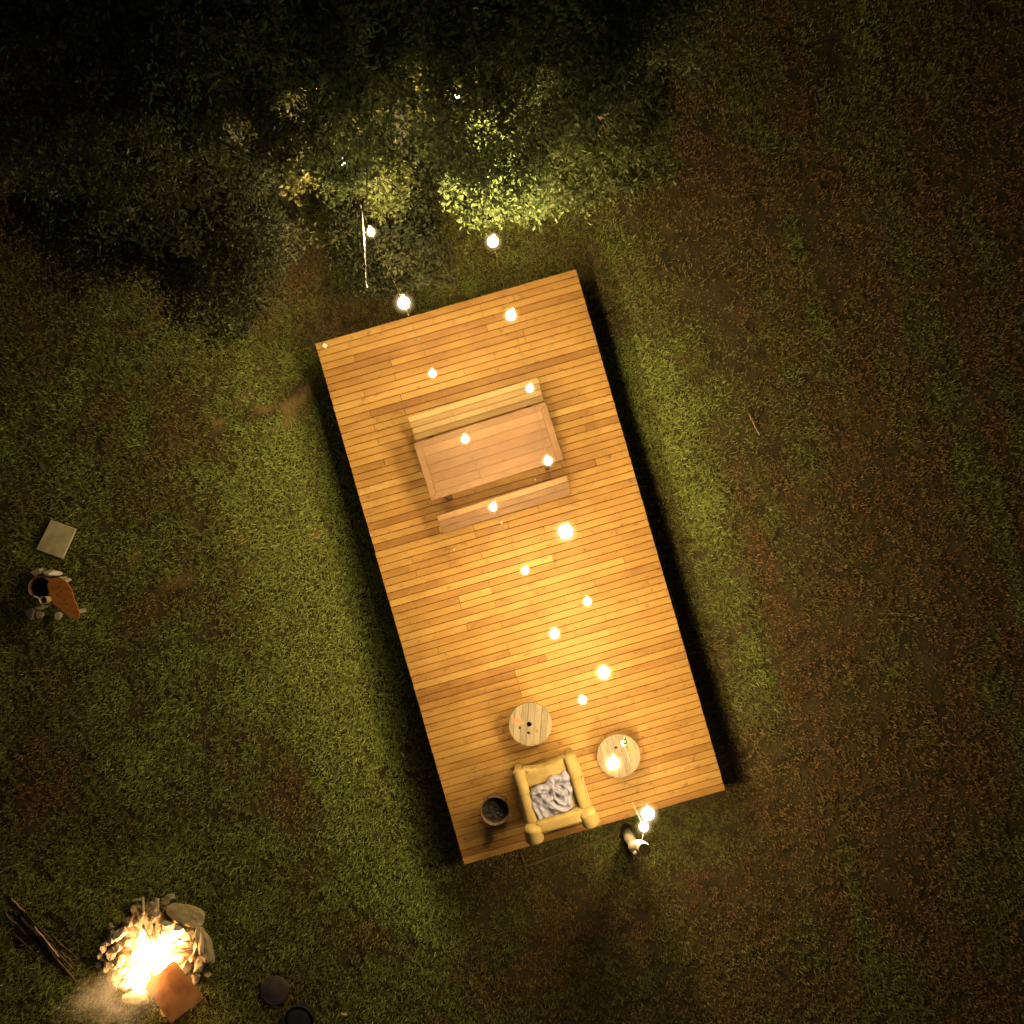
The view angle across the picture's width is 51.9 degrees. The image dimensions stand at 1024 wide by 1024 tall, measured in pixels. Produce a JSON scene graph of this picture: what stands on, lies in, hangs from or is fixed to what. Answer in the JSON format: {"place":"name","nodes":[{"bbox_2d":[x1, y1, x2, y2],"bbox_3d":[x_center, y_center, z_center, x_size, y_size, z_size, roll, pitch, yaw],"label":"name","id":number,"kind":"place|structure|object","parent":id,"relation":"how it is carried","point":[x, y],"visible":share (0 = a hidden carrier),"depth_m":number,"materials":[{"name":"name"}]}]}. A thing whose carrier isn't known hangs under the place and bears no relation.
{"place":"outdoors","nodes":[
{"label":"outdoors","id":0,"kind":"place"},
{"bbox_2d":[0,0,1023,1023],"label":"ground","id":1,"kind":"structure","parent":0,"point":[897,891],"depth_m":15.00,"materials":[{"name":"plant"}]},
{"bbox_2d":[2,913,17,929],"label":"stick","id":2,"kind":"object","parent":1,"relation":"on","point":[4,915],"visible":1,"depth_m":14.95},
{"bbox_2d":[11,897,24,912],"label":"stick","id":3,"kind":"object","parent":1,"relation":"on","point":[12,899],"visible":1,"depth_m":14.94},
{"bbox_2d":[8,901,30,920],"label":"stick","id":4,"kind":"object","parent":1,"relation":"on","point":[16,907],"visible":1,"depth_m":14.96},
{"bbox_2d":[25,608,36,619],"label":"stone","id":5,"kind":"object","parent":1,"relation":"on","point":[31,613],"visible":1,"depth_m":14.85,"materials":[{"name":"stone"}]},
{"bbox_2d":[19,916,49,950],"bbox_3d":[-6.757,5.999,14.951,0.054,0.049,0.665,-41,90,0],"label":"stick","id":6,"kind":"object","parent":1,"relation":"on","point":[26,923],"visible":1,"depth_m":14.93,"materials":[{"name":"wood"}]},
{"bbox_2d":[37,934,75,981],"bbox_3d":[-6.460,6.329,14.930,0.037,0.027,0.855,-39,90,0],"label":"stick","id":7,"kind":"object","parent":6,"relation":"on","point":[51,951],"visible":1,"depth_m":14.92,"materials":[{"name":"wood"}]},
{"bbox_2d":[41,936,72,968],"bbox_3d":[-6.444,6.230,14.919,0.038,0.031,0.662,-44,90,0],"label":"stick","id":8,"kind":"object","parent":7,"relation":"on","point":[59,954],"visible":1,"depth_m":14.91,"materials":[{"name":"wood"}]},
{"bbox_2d":[34,926,58,956],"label":"stick","id":9,"kind":"object","parent":8,"relation":"on","point":[38,932],"visible":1,"depth_m":14.89,"materials":[{"name":"wood"}]},
{"bbox_2d":[31,568,43,575],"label":"stone","id":10,"kind":"object","parent":1,"relation":"on","point":[36,572],"visible":0.88,"depth_m":14.84,"materials":[{"name":"stone"}]},
{"bbox_2d":[17,923,58,969],"bbox_3d":[-6.729,6.180,14.959,0.053,0.046,0.878,-42,90,0],"label":"stick","id":11,"kind":"object","parent":1,"relation":"on","point":[25,933],"visible":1,"depth_m":14.95,"materials":[{"name":"wood"}]},
{"bbox_2d":[5,913,34,943],"bbox_3d":[-6.973,5.930,14.951,0.038,0.029,0.653,-45,90,0],"label":"stick","id":12,"kind":"object","parent":11,"relation":"on","point":[9,918],"visible":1,"depth_m":14.94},
{"bbox_2d":[29,934,67,975],"bbox_3d":[-6.580,6.295,14.949,0.047,0.040,0.800,-43,90,0],"label":"stick","id":13,"kind":"object","parent":11,"relation":"on","point":[38,944],"visible":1,"depth_m":14.94,"materials":[{"name":"wood"}]},
{"bbox_2d":[24,912,55,945],"bbox_3d":[-6.696,5.918,14.941,0.035,0.036,0.645,-43,90,0],"label":"stick","id":14,"kind":"object","parent":1,"relation":"on","point":[38,927],"visible":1,"depth_m":14.93,"materials":[{"name":"wood"}]},
{"bbox_2d":[14,934,66,980],"bbox_3d":[-6.711,6.341,14.970,0.992,0.028,0.038,42,90,0],"label":"stick","id":15,"kind":"object","parent":1,"relation":"on","point":[21,940],"visible":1,"depth_m":14.96,"materials":[{"name":"wood"}]},
{"bbox_2d":[36,611,45,618],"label":"stone","id":16,"kind":"object","parent":1,"relation":"on","point":[40,614],"visible":1,"depth_m":14.88,"materials":[{"name":"stone"}]},
{"bbox_2d":[34,605,48,610],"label":"stone","id":17,"kind":"object","parent":1,"relation":"on","point":[42,607],"visible":1,"depth_m":14.87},
{"bbox_2d":[28,576,55,598],"bbox_3d":[-6.575,1.056,14.819,0.324,0.362,0.324,0,90,0],"label":"fire drum","id":18,"kind":"object","parent":1,"relation":"on","point":[37,586],"visible":0.68,"depth_m":14.85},
{"bbox_2d":[41,569,55,576],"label":"rock","id":19,"kind":"object","parent":1,"relation":"on","point":[45,572],"visible":0.72,"depth_m":14.79,"materials":[{"name":"stone"}]},
{"bbox_2d":[48,571,62,575],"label":"stone","id":20,"kind":"object","parent":1,"relation":"on","point":[55,573],"visible":1,"depth_m":14.77,"materials":[{"name":"stone"}]},
{"bbox_2d":[36,520,76,558],"bbox_3d":[-6.466,0.385,14.945,0.398,0.050,0.498,25,90,0],"label":"paver","id":21,"kind":"object","parent":1,"relation":"on","point":[56,539],"visible":1,"depth_m":14.92,"materials":[{"name":"stone"}]},
{"bbox_2d":[55,612,62,619],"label":"stone","id":22,"kind":"object","parent":1,"relation":"on","point":[58,615],"visible":1,"depth_m":14.88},
{"bbox_2d":[47,607,56,613],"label":"stick","id":23,"kind":"object","parent":22,"relation":"on","point":[50,610],"visible":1,"depth_m":14.88,"materials":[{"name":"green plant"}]},
{"bbox_2d":[52,936,77,958],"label":"stick","id":24,"kind":"object","parent":1,"relation":"on","point":[54,937],"visible":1,"depth_m":14.95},
{"bbox_2d":[47,578,86,618],"bbox_3d":[-6.221,1.210,14.789,0.316,0.422,0.646,-19,90,0],"label":"board","id":25,"kind":"object","parent":1,"relation":"on","point":[61,593],"visible":1,"depth_m":14.58,"materials":[{"name":"wood"}]},
{"bbox_2d":[39,596,50,603],"bbox_3d":[-6.420,1.209,14.496,0.112,0.162,0.111,0,90,0],"label":"cup","id":26,"kind":"object","parent":25,"relation":"on","point":[44,599],"visible":1,"depth_m":14.48,"materials":[{"name":"ceramic"}]},
{"bbox_2d":[0,0,157,248],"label":"broadleaf tree","id":27,"kind":"object","parent":1,"relation":"on","point":[24,13],"visible":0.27,"depth_m":10.06,"materials":[{"name":"green plant"}]},
{"bbox_2d":[96,961,101,967],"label":"stone","id":28,"kind":"object","parent":1,"relation":"on","point":[98,964],"visible":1,"depth_m":14.91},
{"bbox_2d":[96,950,104,959],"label":"stone","id":29,"kind":"object","parent":1,"relation":"on","point":[99,955],"visible":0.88,"depth_m":14.87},
{"bbox_2d":[99,942,106,953],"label":"stone","id":30,"kind":"object","parent":1,"relation":"on","point":[102,948],"visible":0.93,"depth_m":14.84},
{"bbox_2d":[103,938,110,945],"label":"stone","id":31,"kind":"object","parent":1,"relation":"on","point":[105,943],"visible":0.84,"depth_m":14.86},
{"bbox_2d":[103,959,113,969],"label":"stone","id":32,"kind":"object","parent":1,"relation":"on","point":[108,965],"visible":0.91,"depth_m":14.84,"materials":[{"name":"stone"}]},
{"bbox_2d":[0,125,217,317],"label":"broadleaf tree","id":33,"kind":"object","parent":1,"relation":"on","point":[57,222],"visible":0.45,"depth_m":11.79,"materials":[{"name":"green plant"}]},
{"bbox_2d":[105,948,115,960],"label":"stone","id":34,"kind":"object","parent":1,"relation":"on","point":[110,955],"visible":0.94,"depth_m":14.86,"materials":[{"name":"stone"}]},
{"bbox_2d":[106,923,114,930],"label":"stone","id":35,"kind":"object","parent":1,"relation":"on","point":[110,926],"visible":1,"depth_m":14.93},
{"bbox_2d":[108,929,114,943],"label":"stone","id":36,"kind":"object","parent":1,"relation":"on","point":[111,940],"visible":0.77,"depth_m":14.86,"materials":[{"name":"stone"}]},
{"bbox_2d":[107,969,121,982],"bbox_3d":[-5.642,6.553,14.946,0.211,0.115,0.255,0,90,0],"label":"stone","id":37,"kind":"object","parent":1,"relation":"on","point":[112,976],"visible":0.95,"depth_m":14.92,"materials":[{"name":"stone"}]},
{"bbox_2d":[112,981,119,989],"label":"stone","id":38,"kind":"object","parent":1,"relation":"on","point":[115,984],"visible":0.93,"depth_m":14.88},
{"bbox_2d":[111,943,121,952],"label":"stone","id":39,"kind":"object","parent":1,"relation":"on","point":[116,947],"visible":1,"depth_m":14.86,"materials":[{"name":"stone"}]},
{"bbox_2d":[111,925,127,941],"bbox_3d":[-5.552,5.967,14.883,0.210,0.252,0.147,-32,90,0],"label":"stone","id":40,"kind":"object","parent":1,"relation":"on","point":[119,933],"visible":1,"depth_m":14.82,"materials":[{"name":"stone"}]},
{"bbox_2d":[114,954,125,967],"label":"stone","id":41,"kind":"object","parent":1,"relation":"on","point":[119,961],"visible":1,"depth_m":14.82,"materials":[{"name":"stone"}]},
{"bbox_2d":[117,966,127,974],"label":"stone","id":42,"kind":"object","parent":1,"relation":"on","point":[122,970],"visible":1,"depth_m":14.88,"materials":[{"name":"stone"}]},
{"bbox_2d":[118,979,129,990],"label":"stone","id":43,"kind":"object","parent":1,"relation":"on","point":[123,985],"visible":0.91,"depth_m":14.87,"materials":[{"name":"stone"}]},
{"bbox_2d":[123,939,131,946],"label":"stone","id":44,"kind":"object","parent":1,"relation":"on","point":[127,942],"visible":1,"depth_m":14.90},
{"bbox_2d":[125,915,132,927],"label":"stone","id":45,"kind":"object","parent":1,"relation":"on","point":[128,920],"visible":0.91,"depth_m":14.88,"materials":[{"name":"stone"}]},
{"bbox_2d":[121,989,148,1005],"bbox_3d":[-5.349,6.903,14.928,0.386,0.154,0.230,-6,90,0],"label":"stone","id":46,"kind":"object","parent":1,"relation":"on","point":[139,997],"visible":0.98,"depth_m":14.88,"materials":[{"name":"stone"}]},
{"bbox_2d":[129,903,140,916],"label":"stone","id":47,"kind":"object","parent":1,"relation":"on","point":[135,909],"visible":0.96,"depth_m":14.89,"materials":[{"name":"stone"}]},
{"bbox_2d":[132,917,142,927],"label":"stone","id":48,"kind":"object","parent":1,"relation":"on","point":[136,922],"visible":0.83,"depth_m":14.85,"materials":[{"name":"stone"}]},
{"bbox_2d":[131,898,144,901],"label":"stick","id":49,"kind":"object","parent":1,"relation":"on","point":[135,900],"visible":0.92,"depth_m":14.88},
{"bbox_2d":[137,911,147,920],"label":"stone","id":50,"kind":"object","parent":1,"relation":"on","point":[140,916],"visible":0.92,"depth_m":14.80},
{"bbox_2d":[141,897,144,914],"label":"stick","id":51,"kind":"object","parent":50,"relation":"on","point":[142,905],"visible":1,"depth_m":14.76,"materials":[{"name":"wood"}]},
{"bbox_2d":[145,901,154,910],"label":"stone","id":52,"kind":"object","parent":1,"relation":"on","point":[149,906],"visible":0.89,"depth_m":14.90,"materials":[{"name":"stone"}]},
{"bbox_2d":[108,906,194,995],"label":"ash","id":53,"kind":"object","parent":1,"relation":"on","point":[133,934],"visible":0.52,"depth_m":14.96},
{"bbox_2d":[125,929,183,991],"bbox_3d":[-5.024,6.317,14.771,0.768,0.353,0.852,0,90,0],"label":"campfire","id":54,"kind":"object","parent":53,"relation":"on","point":[139,971],"visible":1,"depth_m":14.78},
{"bbox_2d":[142,924,152,946],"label":"firewood stick","id":55,"kind":"object","parent":54,"relation":"in","point":[146,932],"visible":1,"depth_m":14.84,"materials":[{"name":"wood"}]},
{"bbox_2d":[142,955,153,978],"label":"firewood stick","id":56,"kind":"object","parent":54,"relation":"in","point":[151,974],"visible":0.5,"depth_m":14.87,"materials":[{"name":"brown wood"}]},
{"bbox_2d":[153,923,157,941],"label":"firewood stick","id":57,"kind":"object","parent":54,"relation":"in","point":[155,932],"visible":1,"depth_m":14.79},
{"bbox_2d":[162,937,181,953],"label":"firewood stick","id":58,"kind":"object","parent":54,"relation":"in","point":[173,943],"visible":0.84,"depth_m":14.88,"materials":[{"name":"brown wood"}]},
{"bbox_2d":[144,960,203,1022],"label":"plate","id":59,"kind":"object","parent":54,"relation":"on","point":[173,990],"visible":1,"depth_m":14.68,"materials":[{"name":"metal"}]},
{"bbox_2d":[147,909,160,921],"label":"stone","id":60,"kind":"object","parent":1,"relation":"on","point":[152,916],"visible":0.92,"depth_m":14.85,"materials":[{"name":"stone"}]},
{"bbox_2d":[154,898,159,911],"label":"stick","id":61,"kind":"object","parent":1,"relation":"on","point":[157,904],"visible":1,"depth_m":14.75,"materials":[{"name":"wood"}]},
{"bbox_2d":[159,897,169,905],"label":"stone","id":62,"kind":"object","parent":1,"relation":"on","point":[163,901],"visible":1,"depth_m":14.94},
{"bbox_2d":[162,916,173,927],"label":"stone","id":63,"kind":"object","parent":1,"relation":"on","point":[168,921],"visible":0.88,"depth_m":14.81,"materials":[{"name":"stone"}]},
{"bbox_2d":[160,915,163,935],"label":"firewood stick","id":64,"kind":"object","parent":63,"relation":"on","point":[162,919],"visible":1,"depth_m":14.75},
{"bbox_2d":[164,894,174,900],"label":"stone","id":65,"kind":"object","parent":1,"relation":"on","point":[169,897],"visible":1,"depth_m":14.94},
{"bbox_2d":[0,0,343,268],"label":"broadleaf tree","id":66,"kind":"object","parent":1,"relation":"on","point":[205,118],"visible":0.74,"depth_m":9.65,"materials":[{"name":"green plant"}]},
{"bbox_2d":[173,922,184,930],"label":"stone","id":67,"kind":"object","parent":1,"relation":"on","point":[176,926],"visible":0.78,"depth_m":14.81,"materials":[{"name":"stone"}]},
{"bbox_2d":[176,956,184,963],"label":"stone","id":68,"kind":"object","parent":1,"relation":"on","point":[181,960],"visible":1,"depth_m":14.88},
{"bbox_2d":[165,903,205,927],"bbox_3d":[-4.648,5.707,14.905,0.593,0.203,0.308,18,90,0],"label":"stone","id":69,"kind":"object","parent":1,"relation":"on","point":[189,916],"visible":1,"depth_m":14.87,"materials":[{"name":"stone"}]},
{"bbox_2d":[180,959,193,973],"bbox_3d":[-4.625,6.447,14.882,0.142,0.251,0.157,-31,90,0],"label":"stone","id":70,"kind":"object","parent":1,"relation":"on","point":[186,967],"visible":0.95,"depth_m":14.86,"materials":[{"name":"stone"}]},
{"bbox_2d":[183,926,190,933],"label":"stone","id":71,"kind":"object","parent":1,"relation":"on","point":[187,930],"visible":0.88,"depth_m":14.86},
{"bbox_2d":[189,929,194,943],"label":"stone","id":72,"kind":"object","parent":1,"relation":"on","point":[191,936],"visible":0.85,"depth_m":14.83,"materials":[{"name":"stone"}]},
{"bbox_2d":[189,953,196,962],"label":"stone","id":73,"kind":"object","parent":1,"relation":"on","point":[192,958],"visible":0.82,"depth_m":14.86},
{"bbox_2d":[191,974,200,984],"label":"stone","id":74,"kind":"object","parent":1,"relation":"on","point":[195,978],"visible":1,"depth_m":14.89,"materials":[{"name":"stone"}]},
{"bbox_2d":[193,943,198,956],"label":"stone","id":75,"kind":"object","parent":1,"relation":"on","point":[195,953],"visible":0.57,"depth_m":14.82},
{"bbox_2d":[177,949,192,952],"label":"firewood stick","id":76,"kind":"object","parent":75,"relation":"on","point":[184,951],"visible":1,"depth_m":14.88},
{"bbox_2d":[193,957,204,972],"bbox_3d":[-4.415,6.401,14.870,0.173,0.278,0.185,0,90,0],"label":"stone","id":77,"kind":"object","parent":1,"relation":"on","point":[199,963],"visible":0.88,"depth_m":14.80,"materials":[{"name":"stone"}]},
{"bbox_2d":[198,926,205,955],"bbox_3d":[-4.374,6.079,14.858,0.109,0.304,0.444,-10,90,0],"label":"stone","id":78,"kind":"object","parent":1,"relation":"on","point":[201,946],"visible":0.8,"depth_m":14.78,"materials":[{"name":"stone"}]},
{"bbox_2d":[194,925,212,963],"bbox_3d":[-4.345,6.114,14.882,0.216,0.252,0.584,-12,90,0],"label":"stone","id":79,"kind":"object","parent":1,"relation":"on","point":[206,957],"visible":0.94,"depth_m":14.81,"materials":[{"name":"stone"}]},
{"bbox_2d":[204,971,211,977],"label":"stone","id":80,"kind":"object","parent":1,"relation":"on","point":[206,975],"visible":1,"depth_m":14.93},
{"bbox_2d":[209,950,214,964],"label":"stone","id":81,"kind":"object","parent":1,"relation":"on","point":[212,962],"visible":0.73,"depth_m":14.90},
{"bbox_2d":[114,129,319,356],"bbox_3d":[-3.482,-3.354,13.331,2.403,3.463,2.998,0,90,0],"label":"broadleaf tree","id":82,"kind":"object","parent":1,"relation":"on","point":[233,245],"visible":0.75,"depth_m":12.22,"materials":[{"name":"green plant"}]},
{"bbox_2d":[260,976,288,1004],"bbox_3d":[-3.371,6.798,14.920,0.410,0.110,0.410,-20,90,0],"label":"ridged cover","id":83,"kind":"object","parent":1,"relation":"on","point":[274,990],"visible":1,"depth_m":14.93,"materials":[{"name":"metal"}]},
{"bbox_2d":[283,1002,314,1023],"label":"pot","id":84,"kind":"object","parent":1,"relation":"on","point":[299,1013],"visible":1,"depth_m":14.79,"materials":[{"name":"metal"}]},
{"bbox_2d":[218,36,381,206],"bbox_3d":[-2.567,-4.763,13.431,2.392,3.259,2.159,0,90,0],"label":"broadleaf tree","id":85,"kind":"object","parent":1,"relation":"on","point":[304,179],"visible":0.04,"depth_m":12.73,"materials":[{"name":"green plant"}]},
{"bbox_2d":[131,0,556,221],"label":"broadleaf tree","id":86,"kind":"object","parent":1,"relation":"on","point":[356,36],"visible":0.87,"depth_m":9.29,"materials":[{"name":"green plant"}]},
{"bbox_2d":[307,104,427,225],"bbox_3d":[-1.796,-4.457,13.777,1.708,2.566,1.809,0,90,0],"label":"broadleaf tree","id":87,"kind":"object","parent":1,"relation":"on","point":[390,191],"visible":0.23,"depth_m":12.98,"materials":[{"name":"green plant"}]},
{"bbox_2d":[317,163,474,310],"bbox_3d":[-1.505,-3.834,13.970,2.062,2.186,2.257,0,90,0],"label":"broadleaf tree","id":88,"kind":"object","parent":1,"relation":"on","point":[409,245],"visible":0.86,"depth_m":13.48,"materials":[{"name":"green plant"}]},
{"bbox_2d":[370,30,481,142],"bbox_3d":[-1.055,-5.129,13.497,1.654,3.110,1.577,-22,90,0],"label":"broadleaf tree","id":89,"kind":"object","parent":1,"relation":"on","point":[414,78],"visible":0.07,"depth_m":12.53,"materials":[{"name":"green plant"}]},
{"bbox_2d":[437,72,594,236],"bbox_3d":[0.103,-4.292,13.547,2.125,3.015,2.031,0,90,0],"label":"broadleaf tree","id":90,"kind":"object","parent":1,"relation":"on","point":[538,202],"visible":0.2,"depth_m":12.57,"materials":[{"name":"green plant"}]},
{"bbox_2d":[315,269,724,864],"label":"deck","id":91,"kind":"structure","parent":1,"relation":"on","point":[707,784],"depth_m":14.38,"materials":[{"name":"wood"}]},
{"bbox_2d":[408,377,543,439],"bbox_3d":[-0.472,-1.364,14.155,1.800,0.449,0.326,-17,90,0],"label":"bench","id":92,"kind":"object","parent":91,"relation":"on","point":[504,399],"visible":1,"depth_m":13.93,"materials":[{"name":"wood"}]},
{"bbox_2d":[414,402,562,500],"bbox_3d":[-0.303,-0.786,14.004,1.790,0.750,0.873,-17,90,0],"label":"dining table","id":93,"kind":"object","parent":91,"relation":"on","point":[506,445],"visible":0.96,"depth_m":13.63,"materials":[{"name":"wood"}]},
{"bbox_2d":[480,793,508,825],"bbox_3d":[-0.228,3.979,14.197,0.386,0.363,0.398,0,90,0],"label":"tub","id":94,"kind":"object","parent":91,"relation":"on","point":[494,810],"visible":1,"depth_m":14.10,"materials":[{"name":"wood"}]},
{"bbox_2d":[437,476,570,532],"bbox_3d":[-0.102,-0.098,14.155,1.800,0.449,0.246,-17,90,0],"label":"bench","id":95,"kind":"object","parent":91,"relation":"on","point":[455,519],"visible":1,"depth_m":13.93,"materials":[{"name":"wood"}]},
{"bbox_2d":[509,702,551,745],"bbox_3d":[0.245,2.832,14.209,0.576,0.341,0.576,0,90,0],"label":"cable reel table","id":96,"kind":"object","parent":91,"relation":"on","point":[530,723],"visible":1,"depth_m":14.04,"materials":[{"name":"beige wood"}]},
{"bbox_2d":[512,748,599,845],"bbox_3d":[0.548,3.755,13.990,1.011,0.777,0.992,-17,90,0],"label":"armchair","id":97,"kind":"object","parent":91,"relation":"on","point":[529,778],"visible":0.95,"depth_m":13.76,"materials":[{"name":"wood"}]},
{"bbox_2d":[530,770,572,819],"bbox_3d":[0.513,3.741,13.787,0.646,0.119,0.550,-18,90,0],"label":"blanket","id":98,"kind":"object","parent":97,"relation":"on","point":[552,795],"visible":1,"depth_m":13.77,"materials":[{"name":"fabric"}]},
{"bbox_2d":[597,734,639,776],"bbox_3d":[1.425,3.252,14.209,0.576,0.341,0.576,0,90,0],"label":"cable reel table","id":99,"kind":"object","parent":91,"relation":"on","point":[612,743],"visible":0.94,"depth_m":14.04,"materials":[{"name":"beige wood"}]},
{"bbox_2d":[369,0,733,235],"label":"broadleaf tree","id":100,"kind":"object","parent":1,"relation":"on","point":[585,39],"visible":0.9,"depth_m":9.61,"materials":[{"name":"green plant"}]},
{"bbox_2d":[520,833,614,866],"bbox_3d":[0.790,4.721,14.988,1.359,0.085,0.212,-19,90,0],"label":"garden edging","id":101,"kind":"object","parent":1,"relation":"on","point":[565,851],"visible":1,"depth_m":14.95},
{"bbox_2d":[520,27,694,225],"bbox_3d":[1.073,-4.551,13.121,2.157,3.875,2.155,0,90,0],"label":"broadleaf tree","id":102,"kind":"object","parent":1,"relation":"on","point":[621,148],"visible":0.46,"depth_m":12.04,"materials":[{"name":"green plant"}]},
{"bbox_2d":[598,110,632,135],"bbox_3d":[1.153,-4.348,11.529,0.410,0.154,0.366,-31,90,0],"label":"bare branch","id":103,"kind":"object","parent":102,"relation":"attached to","point":[600,117],"visible":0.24,"depth_m":11.56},
{"bbox_2d":[620,823,650,855],"bbox_3d":[1.589,4.259,13.771,0.207,2.658,0.666,-9,90,0],"label":"trunk post","id":104,"kind":"object","parent":1,"relation":"on","point":[635,847],"visible":1,"depth_m":13.08,"materials":[{"name":"wood"}]},
{"bbox_2d":[350,182,647,843],"bbox_3d":[-0.338,-0.445,12.443,0.407,0.986,9.661,-24,90,0],"label":"string light","id":105,"kind":"object","parent":104,"relation":"hanging from","point":[613,761],"visible":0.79,"depth_m":12.40,"materials":[{"name":"white glass"}]},
{"bbox_2d":[361,206,367,287],"bbox_3d":[-1.698,-3.052,12.106,0.023,0.219,0.909,-2,90,0],"label":"rope","id":106,"kind":"object","parent":105,"relation":"hanging from","point":[364,243],"visible":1,"depth_m":12.09,"materials":[{"name":"fabric"}]},
{"bbox_2d":[455,96,653,837],"bbox_3d":[0.462,-0.441,12.413,0.427,0.952,9.066,-16,90,0],"label":"string light","id":107,"kind":"object","parent":104,"relation":"hanging from","point":[565,531],"visible":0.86,"depth_m":12.37,"materials":[{"name":"white glass"}]},
{"bbox_2d":[614,2,724,81],"bbox_3d":[1.318,-5.260,12.176,1.635,5.760,1.677,43,90,0],"label":"broadleaf tree","id":108,"kind":"object","parent":1,"relation":"on","point":[657,25],"visible":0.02,"depth_m":10.49,"materials":[{"name":"green plant"}]}
]}

